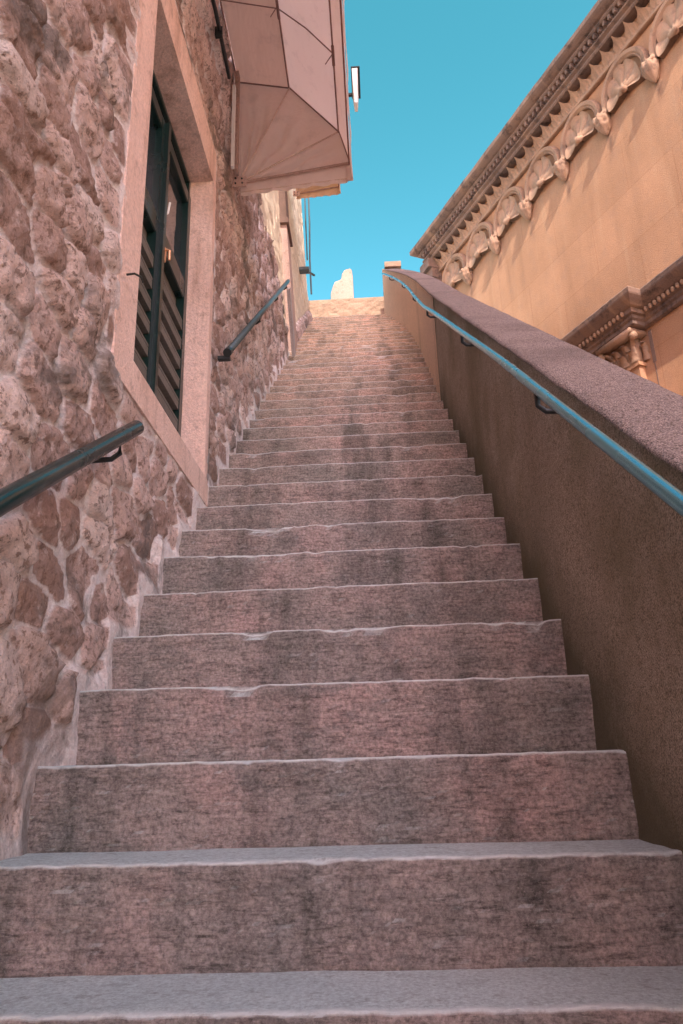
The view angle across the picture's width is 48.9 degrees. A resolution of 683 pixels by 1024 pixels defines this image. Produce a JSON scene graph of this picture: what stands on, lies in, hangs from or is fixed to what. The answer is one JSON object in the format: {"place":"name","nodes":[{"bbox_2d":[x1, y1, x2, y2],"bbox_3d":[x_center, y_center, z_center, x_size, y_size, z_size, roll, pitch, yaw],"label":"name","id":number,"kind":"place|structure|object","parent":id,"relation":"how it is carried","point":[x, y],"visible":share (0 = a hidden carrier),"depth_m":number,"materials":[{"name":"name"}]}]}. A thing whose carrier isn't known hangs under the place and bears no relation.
{"place":"outdoors","nodes":[
{"label":"outdoors","id":0,"kind":"place"},
{"bbox_2d":[301,0,597,300],"label":"sky","id":1,"kind":"structure","parent":0,"point":[440,80],"materials":[{"name":"blue"}]},
{"bbox_2d":[409,0,682,395],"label":"stone church","id":2,"kind":"structure","parent":0,"point":[560,215],"depth_m":10.91,"materials":[{"name":"beige stone"}]},
{"bbox_3d":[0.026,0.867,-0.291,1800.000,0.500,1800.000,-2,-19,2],"label":"ground","id":3,"kind":"structure","parent":0,"visible":0},
{"bbox_2d":[0,0,289,860],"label":"rubble stone house","id":4,"kind":"structure","parent":3,"relation":"on","point":[139,278],"depth_m":2.16,"materials":[{"name":"stone"}]},
{"bbox_2d":[0,420,143,516],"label":"handrail","id":5,"kind":"object","parent":4,"relation":"attached to","point":[18,492],"visible":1,"depth_m":1.59,"materials":[{"name":"metal"}]},
{"bbox_2d":[111,0,216,505],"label":"window","id":6,"kind":"structure","parent":4,"relation":"in","point":[161,348],"depth_m":3.22,"materials":[{"name":"stone"}]},
{"bbox_2d":[211,0,230,78],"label":"wall cable","id":7,"kind":"object","parent":4,"relation":"attached to","point":[219,31],"depth_m":4.01,"materials":[{"name":"black metal"}]},
{"bbox_2d":[217,279,289,361],"bbox_3d":[-0.547,-1.409,5.157,0.111,2.284,2.600,-2,-19,2],"label":"handrail","id":8,"kind":"object","parent":4,"relation":"attached to","point":[234,344],"visible":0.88,"depth_m":4.24,"materials":[{"name":"metal"}]},
{"bbox_2d":[219,0,352,195],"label":"hooded awning","id":9,"kind":"object","parent":4,"relation":"attached to","point":[291,125],"visible":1,"depth_m":4.48,"materials":[{"name":"brown fabric"}]},
{"bbox_2d":[348,66,360,111],"bbox_3d":[-0.264,-3.515,6.417,0.860,0.416,0.266,-2,-19,2],"label":"wall lamp","id":10,"kind":"object","parent":4,"relation":"attached to","point":[355,94],"visible":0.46,"depth_m":6.33,"materials":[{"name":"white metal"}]},
{"bbox_2d":[260,188,312,350],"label":"pale limestone house","id":11,"kind":"structure","parent":3,"relation":"on","point":[282,216],"depth_m":8.14,"materials":[{"name":"stone"}]},
{"bbox_2d":[299,266,314,275],"bbox_3d":[-0.466,-3.187,9.989,0.151,0.106,0.293,-7,-19,16],"label":"wall bracket","id":12,"kind":"object","parent":11,"relation":"attached to","point":[304,270],"depth_m":9.88,"materials":[{"name":"grey metal"}]},
{"bbox_2d":[304,198,311,294],"bbox_3d":[-0.477,-3.973,10.592,0.072,1.902,0.322,-2,-19,2],"label":"hanging cable","id":13,"kind":"object","parent":11,"relation":"hanging from","point":[309,240],"visible":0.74,"depth_m":10.54,"materials":[{"name":"grey paint"}]},
{"bbox_2d":[293,184,340,198],"bbox_3d":[-0.336,-4.360,8.711,0.580,0.705,1.308,-2,-19,2],"label":"awning","id":14,"kind":"object","parent":11,"relation":"attached to","point":[318,191],"visible":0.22,"depth_m":9.19,"materials":[{"name":"beige stone"}]},
{"bbox_2d":[0,314,682,1023],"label":"stone staircase","id":15,"kind":"structure","parent":3,"relation":"on","point":[340,758],"depth_m":1.54,"materials":[{"name":"stone"}]},
{"bbox_2d":[286,288,295,356],"bbox_3d":[-0.470,-1.775,7.034,0.030,0.536,0.486,-2,-19,2],"label":"wooden board","id":16,"kind":"object","parent":15,"relation":"on","point":[291,323],"visible":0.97,"depth_m":6.99,"materials":[{"name":"brown wood"}]},
{"bbox_2d":[308,297,383,317],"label":"end wall","id":17,"kind":"structure","parent":15,"relation":"on","point":[347,307],"depth_m":11.42,"materials":[{"name":"stone"}]},
{"bbox_2d":[331,269,353,298],"bbox_3d":[0.013,-3.319,11.733,0.365,0.958,0.250,-2,-19,2],"label":"ruined merlon","id":18,"kind":"object","parent":17,"relation":"on","point":[342,288],"visible":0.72,"depth_m":11.66,"materials":[{"name":"stone"}]},
{"bbox_2d":[382,268,682,853],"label":"parapet wall","id":19,"kind":"structure","parent":3,"relation":"on","point":[594,531],"depth_m":1.76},
{"bbox_2d":[384,261,400,268],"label":"coping block","id":20,"kind":"structure","parent":19,"relation":"on","point":[392,264],"depth_m":10.97,"materials":[{"name":"stone"}]},
{"bbox_2d":[382,273,682,516],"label":"handrail","id":21,"kind":"object","parent":19,"relation":"attached to","point":[664,490],"visible":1,"depth_m":1.51,"materials":[{"name":"metal"}]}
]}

